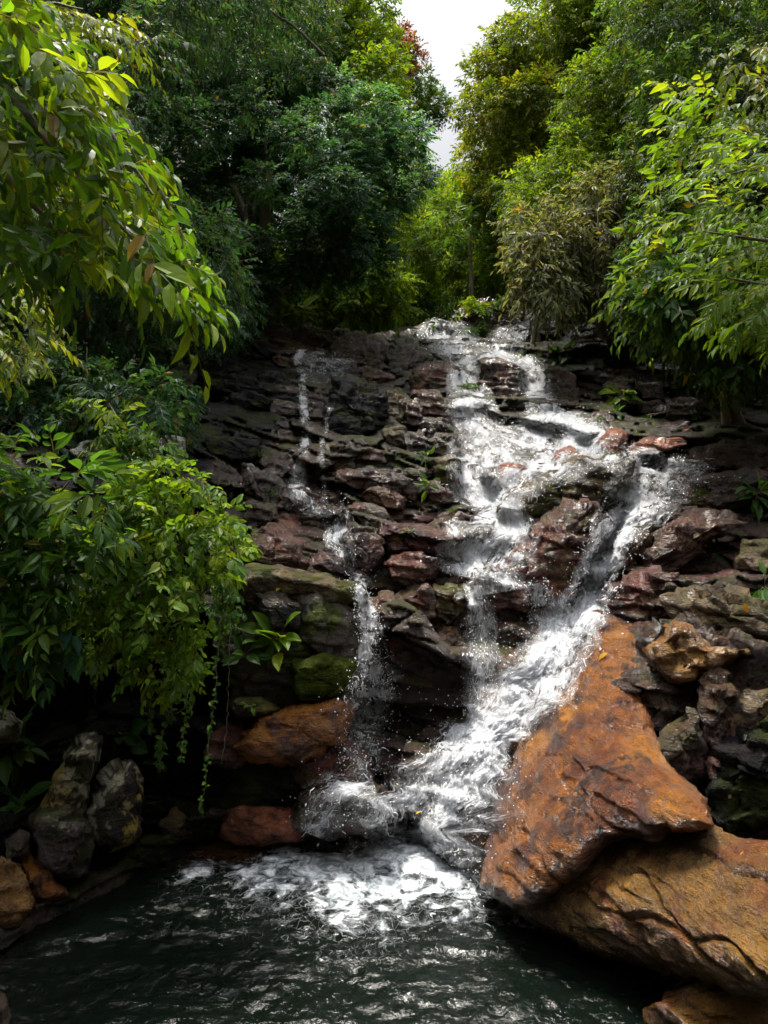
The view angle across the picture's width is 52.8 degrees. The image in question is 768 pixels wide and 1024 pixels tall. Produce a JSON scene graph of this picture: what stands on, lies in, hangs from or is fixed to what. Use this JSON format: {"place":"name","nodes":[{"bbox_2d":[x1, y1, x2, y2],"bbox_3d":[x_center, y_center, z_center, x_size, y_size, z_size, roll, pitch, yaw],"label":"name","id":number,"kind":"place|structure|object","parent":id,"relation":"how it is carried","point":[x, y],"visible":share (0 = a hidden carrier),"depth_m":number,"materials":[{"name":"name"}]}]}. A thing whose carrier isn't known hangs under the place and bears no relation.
{"place":"outdoors","nodes":[
{"label":"outdoors","id":0,"kind":"place"},
{"bbox_2d":[0,833,683,1023],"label":"water","id":1,"kind":"structure","parent":0,"point":[217,931],"depth_m":5.55,"materials":[{"name":"liquid"}]},
{"bbox_2d":[0,856,35,928],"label":"rock","id":2,"kind":"object","parent":1,"relation":"on","point":[17,901],"visible":0.99,"depth_m":5.72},
{"bbox_2d":[22,854,67,901],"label":"rock","id":3,"kind":"object","parent":1,"relation":"on","point":[45,885],"visible":0.94,"depth_m":6.06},
{"bbox_2d":[5,0,754,373],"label":"ground","id":4,"kind":"structure","parent":0,"point":[175,344],"depth_m":19.93,"materials":[{"name":"soil"}]},
{"bbox_2d":[0,0,239,403],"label":"overhanging tree","id":5,"kind":"object","parent":4,"relation":"on","point":[110,243],"visible":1,"depth_m":3.24,"materials":[{"name":"green plant"}]},
{"bbox_2d":[0,110,261,393],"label":"forest tree","id":6,"kind":"object","parent":4,"relation":"on","point":[102,327],"visible":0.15,"depth_m":11.27,"materials":[{"name":"green plant"}]},
{"bbox_2d":[2,0,350,371],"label":"forest tree","id":7,"kind":"object","parent":4,"relation":"on","point":[166,36],"visible":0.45,"depth_m":12.58,"materials":[{"name":"green plant"}]},
{"bbox_2d":[138,164,272,357],"bbox_3d":[-4.083,-4.896,15.837,2.801,4.537,4.520,2,-3,-38],"label":"forest tree","id":8,"kind":"object","parent":4,"relation":"on","point":[256,314],"visible":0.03,"depth_m":15.01,"materials":[{"name":"green plant"}]},
{"bbox_2d":[99,0,335,199],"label":"forest tree","id":9,"kind":"object","parent":4,"relation":"on","point":[288,13],"visible":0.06,"depth_m":19.14,"materials":[{"name":"green plant"}]},
{"bbox_2d":[173,67,370,254],"bbox_3d":[-3.738,-11.575,28.698,9.171,12.308,7.393,0,-2,0],"label":"forest tree","id":10,"kind":"object","parent":4,"relation":"on","point":[276,157],"visible":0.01,"depth_m":28.22,"materials":[{"name":"green plant"}]},
{"bbox_2d":[113,34,444,330],"bbox_3d":[-2.476,-6.578,16.844,7.782,9.284,5.518,0,-2,0],"label":"forest tree","id":11,"kind":"object","parent":4,"relation":"on","point":[256,175],"visible":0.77,"depth_m":16.31,"materials":[{"name":"green plant"}]},
{"bbox_2d":[258,0,427,331],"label":"forest tree","id":12,"kind":"object","parent":4,"relation":"on","point":[367,53],"visible":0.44,"depth_m":22.91,"materials":[{"name":"green plant"}]},
{"bbox_2d":[360,160,452,331],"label":"forest tree","id":13,"kind":"object","parent":4,"relation":"on","point":[418,224],"visible":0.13,"depth_m":24.50,"materials":[{"name":"green plant"}]},
{"bbox_2d":[387,16,433,317],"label":"forest tree","id":14,"kind":"object","parent":4,"relation":"on","point":[408,39],"visible":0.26,"depth_m":33.25,"materials":[{"name":"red plant"}]},
{"bbox_2d":[403,61,457,162],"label":"forest tree","id":15,"kind":"object","parent":4,"relation":"on","point":[422,102],"visible":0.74,"depth_m":37.41,"materials":[{"name":"green plant"}]},
{"bbox_2d":[391,191,520,326],"bbox_3d":[2.474,-8.401,28.263,5.879,6.788,8.338,0,-2,0],"label":"forest tree","id":16,"kind":"object","parent":4,"relation":"on","point":[438,317],"visible":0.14,"depth_m":25.36,"materials":[{"name":"green plant"}]},
{"bbox_2d":[413,164,543,308],"bbox_3d":[3.053,-7.398,22.461,4.475,5.218,5.656,0,-2,0],"label":"forest tree","id":17,"kind":"object","parent":4,"relation":"on","point":[484,264],"visible":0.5,"depth_m":21.88,"materials":[{"name":"green plant"}]},
{"bbox_2d":[445,7,607,316],"bbox_3d":[4.189,-9.169,20.445,5.506,9.577,5.630,0,-2,0],"label":"forest tree","id":18,"kind":"object","parent":4,"relation":"on","point":[510,119],"visible":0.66,"depth_m":19.08,"materials":[{"name":"green plant"}]},
{"bbox_2d":[486,32,703,330],"bbox_3d":[4.668,-5.753,16.238,4.851,8.609,4.422,0,-2,0],"label":"forest tree","id":19,"kind":"object","parent":4,"relation":"on","point":[594,124],"visible":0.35,"depth_m":15.61,"materials":[{"name":"green plant"}]},
{"bbox_2d":[495,0,707,316],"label":"forest tree","id":20,"kind":"object","parent":4,"relation":"on","point":[577,14],"visible":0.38,"depth_m":18.95,"materials":[{"name":"green plant"}]},
{"bbox_2d":[586,0,767,186],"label":"forest tree","id":21,"kind":"object","parent":4,"relation":"on","point":[725,25],"visible":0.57,"depth_m":13.47,"materials":[{"name":"green plant"}]},
{"bbox_2d":[601,69,767,390],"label":"forest tree","id":22,"kind":"object","parent":4,"relation":"on","point":[664,194],"visible":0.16,"depth_m":12.33,"materials":[{"name":"green plant"}]},
{"bbox_2d":[0,314,767,949],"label":"rock terrain","id":23,"kind":"object","parent":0,"point":[438,686],"visible":0.19,"depth_m":8.64,"materials":[{"name":"stone"}]},
{"bbox_2d":[5,829,31,859],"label":"rock","id":24,"kind":"object","parent":23,"relation":"on","point":[18,844],"visible":0.99,"depth_m":5.91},
{"bbox_2d":[0,702,49,787],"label":"plant","id":25,"kind":"object","parent":23,"relation":"on","point":[24,748],"visible":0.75,"depth_m":6.37,"materials":[{"name":"green plant"}]},
{"bbox_2d":[0,262,87,405],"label":"leafy tree","id":26,"kind":"object","parent":23,"relation":"on","point":[32,362],"visible":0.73,"depth_m":5.51,"materials":[{"name":"green plant"}]},
{"bbox_2d":[0,608,98,708],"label":"bush","id":27,"kind":"object","parent":23,"relation":"on","point":[69,661],"visible":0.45,"depth_m":5.80,"materials":[{"name":"green plant"}]},
{"bbox_2d":[27,802,94,880],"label":"boulder","id":28,"kind":"object","parent":23,"relation":"on","point":[60,835],"visible":0.98,"depth_m":6.13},
{"bbox_2d":[40,731,103,815],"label":"rock","id":29,"kind":"object","parent":23,"relation":"on","point":[74,773],"visible":0.91,"depth_m":6.38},
{"bbox_2d":[0,423,153,720],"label":"bush","id":30,"kind":"object","parent":23,"relation":"on","point":[18,493],"visible":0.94,"depth_m":5.63,"materials":[{"name":"green plant"}]},
{"bbox_2d":[68,397,145,458],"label":"sapling","id":31,"kind":"object","parent":23,"relation":"on","point":[93,410],"visible":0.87,"depth_m":6.88,"materials":[{"name":"green plant"}]},
{"bbox_2d":[46,0,167,102],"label":"leafy tree","id":32,"kind":"object","parent":23,"relation":"on","point":[102,32],"visible":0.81,"depth_m":7.63,"materials":[{"name":"green plant"}]},
{"bbox_2d":[0,332,214,472],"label":"shrub","id":33,"kind":"object","parent":23,"relation":"on","point":[47,403],"visible":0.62,"depth_m":8.71,"materials":[{"name":"green plant"}]},
{"bbox_2d":[85,757,143,853],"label":"rock","id":34,"kind":"object","parent":23,"relation":"on","point":[113,816],"visible":0.98,"depth_m":6.59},
{"bbox_2d":[106,718,148,754],"bbox_3d":[-2.459,2.131,7.271,0.448,0.327,0.270,0,-2,0],"label":"plant","id":35,"kind":"object","parent":23,"relation":"on","point":[135,741],"visible":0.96,"depth_m":7.33,"materials":[{"name":"green plant"}]},
{"bbox_2d":[78,399,181,505],"bbox_3d":[-2.357,-0.531,7.132,1.192,0.989,0.949,-1,-2,35],"label":"bush","id":36,"kind":"object","parent":23,"relation":"on","point":[139,445],"visible":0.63,"depth_m":7.04,"materials":[{"name":"green plant"}]},
{"bbox_2d":[50,448,263,716],"bbox_3d":[-1.881,0.576,6.441,1.796,2.250,1.808,0,-2,0],"label":"bush","id":37,"kind":"object","parent":23,"relation":"on","point":[114,615],"visible":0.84,"depth_m":5.98,"materials":[{"name":"green plant"}]},
{"bbox_2d":[186,348,247,396],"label":"rock","id":38,"kind":"object","parent":23,"relation":"on","point":[219,375],"visible":0.63,"depth_m":13.41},
{"bbox_2d":[203,722,247,770],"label":"boulder","id":39,"kind":"object","parent":23,"relation":"on","point":[232,759],"visible":0.84,"depth_m":7.21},
{"bbox_2d":[205,432,261,461],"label":"rock","id":40,"kind":"object","parent":23,"relation":"on","point":[236,446],"visible":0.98,"depth_m":10.96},
{"bbox_2d":[198,762,303,809],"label":"boulder","id":41,"kind":"object","parent":23,"relation":"on","point":[254,784],"visible":0.67,"depth_m":7.42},
{"bbox_2d":[242,500,278,529],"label":"boulder","id":42,"kind":"object","parent":23,"relation":"on","point":[256,516],"visible":0.96,"depth_m":9.54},
{"bbox_2d":[217,805,305,846],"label":"rock","id":43,"kind":"object","parent":23,"relation":"on","point":[262,826],"visible":0.89,"depth_m":7.24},
{"bbox_2d":[239,462,285,502],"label":"ledge rock","id":44,"kind":"object","parent":23,"relation":"on","point":[256,481],"visible":0.91,"depth_m":10.10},
{"bbox_2d":[241,522,309,570],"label":"ledge rock","id":45,"kind":"object","parent":23,"relation":"on","point":[276,543],"visible":0.88,"depth_m":8.77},
{"bbox_2d":[253,590,301,629],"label":"ledge rock","id":46,"kind":"object","parent":23,"relation":"on","point":[278,608],"visible":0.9,"depth_m":7.27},
{"bbox_2d":[233,695,355,767],"bbox_3d":[-0.837,2.135,7.476,1.287,0.770,0.841,1,-2,-19],"label":"boulder","id":47,"kind":"object","parent":23,"relation":"on","point":[294,735],"visible":0.97,"depth_m":7.12,"materials":[{"name":"stone"}]},
{"bbox_2d":[232,696,279,718],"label":"ledge rock","id":48,"kind":"object","parent":47,"relation":"on","point":[262,706],"visible":0.94,"depth_m":7.07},
{"bbox_2d":[291,652,362,702],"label":"rock","id":49,"kind":"object","parent":47,"relation":"on","point":[319,677],"visible":0.98,"depth_m":7.23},
{"bbox_2d":[209,597,379,722],"bbox_3d":[-0.864,1.417,7.870,1.802,1.403,1.112,1,-2,-16],"label":"ledge rock","id":50,"kind":"object","parent":23,"relation":"on","point":[263,680],"visible":0.42,"depth_m":7.34,"materials":[{"name":"stone"}]},
{"bbox_2d":[199,521,257,662],"bbox_3d":[-1.478,0.758,7.152,0.433,1.394,0.825,1,-2,-27],"label":"ivy","id":51,"kind":"object","parent":50,"relation":"on","point":[223,608],"visible":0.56,"depth_m":6.99,"materials":[{"name":"green plant"}]},
{"bbox_2d":[235,611,301,671],"bbox_3d":[-0.988,1.189,7.238,0.796,0.536,0.463,1,-2,-20],"label":"plant","id":52,"kind":"object","parent":50,"relation":"on","point":[262,628],"visible":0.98,"depth_m":7.19,"materials":[{"name":"green plant"}]},
{"bbox_2d":[230,563,367,605],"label":"ledge rock","id":53,"kind":"object","parent":23,"relation":"on","point":[294,584],"visible":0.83,"depth_m":7.45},
{"bbox_2d":[279,486,323,517],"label":"rock","id":54,"kind":"object","parent":23,"relation":"on","point":[289,503],"visible":0.95,"depth_m":10.17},
{"bbox_2d":[292,322,337,347],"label":"ledge rock","id":55,"kind":"object","parent":23,"relation":"on","point":[302,332],"visible":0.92,"depth_m":17.08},
{"bbox_2d":[296,592,359,654],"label":"rock","id":56,"kind":"object","parent":23,"relation":"on","point":[324,624],"visible":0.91,"depth_m":7.40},
{"bbox_2d":[236,204,424,333],"bbox_3d":[-1.812,-6.275,20.260,5.648,4.624,3.865,0,-2,-9],"label":"bush","id":57,"kind":"object","parent":23,"relation":"on","point":[331,314],"visible":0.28,"depth_m":19.40,"materials":[{"name":"green plant"}]},
{"bbox_2d":[292,738,375,789],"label":"boulder","id":58,"kind":"object","parent":23,"relation":"on","point":[310,774],"visible":0.73,"depth_m":7.36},
{"bbox_2d":[291,776,400,840],"bbox_3d":[-0.372,2.822,7.321,1.066,0.740,0.952,0,-2,0],"label":"rock","id":59,"kind":"object","parent":23,"relation":"on","point":[333,832],"visible":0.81,"depth_m":6.99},
{"bbox_2d":[276,767,376,843],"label":"waterfall","id":60,"kind":"structure","parent":59,"relation":"on","point":[344,795],"depth_m":6.92,"materials":[{"name":"white liquid"}]},
{"bbox_2d":[327,329,368,367],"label":"boulder","id":61,"kind":"object","parent":23,"relation":"on","point":[352,342],"visible":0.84,"depth_m":16.20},
{"bbox_2d":[322,374,389,434],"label":"rock","id":62,"kind":"object","parent":23,"relation":"on","point":[354,405],"visible":0.95,"depth_m":12.68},
{"bbox_2d":[342,522,385,571],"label":"boulder","id":63,"kind":"object","parent":23,"relation":"on","point":[369,551],"visible":0.99,"depth_m":9.30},
{"bbox_2d":[320,569,419,779],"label":"waterfall","id":64,"kind":"structure","parent":23,"relation":"on","point":[365,648],"depth_m":8.06,"materials":[{"name":"white liquid"}]},
{"bbox_2d":[335,465,420,502],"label":"ledge rock","id":65,"kind":"object","parent":23,"relation":"on","point":[363,479],"visible":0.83,"depth_m":10.76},
{"bbox_2d":[362,486,406,511],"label":"ledge rock","id":66,"kind":"object","parent":23,"relation":"on","point":[387,498],"visible":0.98,"depth_m":10.48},
{"bbox_2d":[384,337,433,369],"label":"boulder","id":67,"kind":"object","parent":23,"relation":"on","point":[405,353],"visible":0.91,"depth_m":15.90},
{"bbox_2d":[384,551,442,585],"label":"boulder","id":68,"kind":"object","parent":23,"relation":"on","point":[408,568],"visible":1,"depth_m":9.08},
{"bbox_2d":[395,583,436,621],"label":"rock","id":69,"kind":"object","parent":23,"relation":"on","point":[422,598],"visible":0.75,"depth_m":8.80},
{"bbox_2d":[409,389,455,420],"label":"rock","id":70,"kind":"object","parent":23,"relation":"on","point":[431,402],"visible":0.83,"depth_m":13.03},
{"bbox_2d":[408,363,460,389],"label":"boulder","id":71,"kind":"object","parent":23,"relation":"on","point":[432,376],"visible":0.85,"depth_m":14.54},
{"bbox_2d":[431,583,470,625],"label":"rock","id":72,"kind":"object","parent":23,"relation":"on","point":[450,608],"visible":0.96,"depth_m":8.73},
{"bbox_2d":[405,190,505,300],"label":"slim tree","id":73,"kind":"object","parent":23,"relation":"on","point":[470,235],"visible":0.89,"depth_m":19.72,"materials":[{"name":"green plant"}]},
{"bbox_2d":[444,296,524,338],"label":"boulder","id":74,"kind":"object","parent":23,"relation":"on","point":[494,325],"visible":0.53,"depth_m":17.45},
{"bbox_2d":[422,315,549,582],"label":"waterfall","id":75,"kind":"structure","parent":23,"relation":"on","point":[509,523],"depth_m":10.64,"materials":[{"name":"white liquid"}]},
{"bbox_2d":[465,567,533,611],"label":"ledge rock","id":76,"kind":"object","parent":23,"relation":"on","point":[518,598],"visible":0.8,"depth_m":8.52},
{"bbox_2d":[476,357,526,397],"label":"rock","id":77,"kind":"object","parent":23,"relation":"on","point":[499,379],"visible":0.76,"depth_m":14.07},
{"bbox_2d":[491,620,532,647],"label":"ledge rock","id":78,"kind":"object","parent":23,"relation":"on","point":[511,633],"visible":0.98,"depth_m":8.32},
{"bbox_2d":[301,441,757,897],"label":"waterfall","id":79,"kind":"structure","parent":23,"relation":"on","point":[483,738],"depth_m":7.59,"materials":[{"name":"white liquid"}]},
{"bbox_2d":[504,355,567,421],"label":"waterfall","id":80,"kind":"structure","parent":23,"relation":"on","point":[537,384],"depth_m":14.24,"materials":[{"name":"white liquid"}]},
{"bbox_2d":[543,365,580,399],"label":"rock","id":81,"kind":"object","parent":23,"relation":"on","point":[562,383],"visible":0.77,"depth_m":13.36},
{"bbox_2d":[496,451,635,520],"bbox_3d":[2.242,-0.271,9.523,1.726,0.966,0.908,0,-2,0],"label":"boulder","id":82,"kind":"object","parent":23,"relation":"on","point":[585,480],"visible":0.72,"depth_m":9.24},
{"bbox_2d":[526,497,613,612],"bbox_3d":[2.056,0.475,8.689,0.924,1.309,0.970,-1,-2,26],"label":"boulder","id":83,"kind":"object","parent":23,"relation":"on","point":[562,529],"visible":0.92,"depth_m":8.38,"materials":[{"name":"stone"}]},
{"bbox_2d":[487,135,682,351],"bbox_3d":[3.846,-4.700,14.067,4.034,3.785,3.093,0,-2,0],"label":"shrub","id":84,"kind":"object","parent":23,"relation":"on","point":[570,270],"visible":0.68,"depth_m":13.52,"materials":[{"name":"green plant"}]},
{"bbox_2d":[479,609,714,910],"bbox_3d":[1.578,1.988,6.257,1.625,2.150,3.335,0,-2,0],"label":"boulder","id":85,"kind":"object","parent":23,"relation":"on","point":[595,765],"visible":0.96,"depth_m":5.77,"materials":[{"name":"stone"}]},
{"bbox_2d":[603,333,645,368],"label":"rock","id":86,"kind":"object","parent":23,"relation":"on","point":[613,361],"visible":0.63,"depth_m":14.28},
{"bbox_2d":[608,525,653,582],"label":"boulder","id":87,"kind":"object","parent":23,"relation":"on","point":[642,543],"visible":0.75,"depth_m":8.16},
{"bbox_2d":[598,565,679,623],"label":"boulder","id":88,"kind":"object","parent":23,"relation":"on","point":[639,586],"visible":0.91,"depth_m":7.60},
{"bbox_2d":[518,825,767,997],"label":"boulder","id":89,"kind":"object","parent":23,"relation":"on","point":[690,907],"visible":0.95,"depth_m":4.66,"materials":[{"name":"stone"}]},
{"bbox_2d":[608,656,684,736],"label":"boulder","id":90,"kind":"object","parent":23,"relation":"on","point":[658,694],"visible":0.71,"depth_m":6.33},
{"bbox_2d":[628,436,689,456],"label":"rock","id":91,"kind":"object","parent":23,"relation":"on","point":[662,444],"visible":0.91,"depth_m":10.62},
{"bbox_2d":[588,196,767,423],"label":"shrub","id":92,"kind":"object","parent":23,"relation":"on","point":[661,320],"visible":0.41,"depth_m":9.10,"materials":[{"name":"green plant"}]},
{"bbox_2d":[610,70,750,427],"bbox_3d":[3.787,-1.065,9.666,1.567,9.524,2.284,-1,-2,23],"label":"leafy tree","id":93,"kind":"object","parent":23,"relation":"on","point":[688,127],"visible":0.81,"depth_m":9.40,"materials":[{"name":"green plant"}]},
{"bbox_2d":[657,706,709,783],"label":"ledge rock","id":94,"kind":"object","parent":23,"relation":"on","point":[684,746],"visible":0.88,"depth_m":5.93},
{"bbox_2d":[665,396,703,421],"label":"rock","id":95,"kind":"object","parent":23,"relation":"on","point":[681,403],"visible":0.81,"depth_m":11.54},
{"bbox_2d":[639,507,747,572],"bbox_3d":[3.209,0.333,8.128,1.052,0.772,0.748,0,-2,0],"label":"ledge rock","id":96,"kind":"object","parent":23,"relation":"on","point":[681,541],"visible":0.91,"depth_m":7.89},
{"bbox_2d":[645,619,753,684],"bbox_3d":[2.606,1.186,6.481,0.825,0.559,0.792,0,-2,0],"label":"rock","id":97,"kind":"object","parent":23,"relation":"on","point":[674,649],"visible":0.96,"depth_m":6.25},
{"bbox_2d":[635,610,767,723],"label":"boulder","id":98,"kind":"object","parent":23,"relation":"on","point":[744,669],"visible":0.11,"depth_m":6.38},
{"bbox_2d":[642,123,767,360],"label":"leafy tree","id":99,"kind":"object","parent":23,"relation":"on","point":[715,209],"visible":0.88,"depth_m":6.88,"materials":[{"name":"green plant"}]},
{"bbox_2d":[642,981,767,1023],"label":"rock","id":100,"kind":"object","parent":23,"relation":"on","point":[696,1002],"visible":0.77,"depth_m":4.42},
{"bbox_2d":[659,583,767,641],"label":"rock","id":101,"kind":"object","parent":23,"relation":"on","point":[718,608],"visible":0.82,"depth_m":6.60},
{"bbox_2d":[660,466,767,509],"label":"rock","id":102,"kind":"object","parent":23,"relation":"on","point":[721,495],"visible":0.8,"depth_m":8.77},
{"bbox_2d":[693,665,741,759],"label":"rock","id":103,"kind":"object","parent":23,"relation":"on","point":[718,692],"visible":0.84,"depth_m":5.96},
{"bbox_2d":[678,275,767,375],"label":"leafy tree","id":104,"kind":"object","parent":23,"relation":"on","point":[712,324],"visible":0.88,"depth_m":6.74,"materials":[{"name":"green plant"}]},
{"bbox_2d":[686,432,767,474],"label":"ledge rock","id":105,"kind":"object","parent":23,"relation":"on","point":[750,451],"visible":0.94,"depth_m":9.42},
{"bbox_2d":[702,715,767,833],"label":"rock","id":106,"kind":"object","parent":23,"relation":"on","point":[742,754],"visible":0.98,"depth_m":5.68,"materials":[{"name":"stone"}]},
{"bbox_2d":[702,42,767,156],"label":"leafy tree","id":107,"kind":"object","parent":23,"relation":"on","point":[761,55],"visible":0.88,"depth_m":10.20,"materials":[{"name":"green plant"}]},
{"bbox_2d":[727,688,767,728],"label":"rock","id":108,"kind":"object","parent":23,"relation":"on","point":[749,706],"visible":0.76,"depth_m":5.92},
{"bbox_2d":[733,538,767,573],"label":"rock","id":109,"kind":"object","parent":23,"relation":"on","point":[749,555],"visible":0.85,"depth_m":7.49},
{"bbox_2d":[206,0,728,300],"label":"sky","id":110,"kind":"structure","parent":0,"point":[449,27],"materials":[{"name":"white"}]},
{"bbox_2d":[448,574,508,709],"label":"waterfall","id":111,"kind":"structure","parent":0,"point":[473,599],"depth_m":8.40,"materials":[{"name":"white liquid"}]},
{"bbox_2d":[490,577,585,700],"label":"waterfall","id":112,"kind":"structure","parent":0,"point":[537,586],"depth_m":8.34,"materials":[{"name":"white liquid"}]},
{"bbox_2d":[443,403,662,509],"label":"waterfall","id":113,"kind":"structure","parent":0,"point":[538,434],"depth_m":11.36,"materials":[{"name":"white liquid"}]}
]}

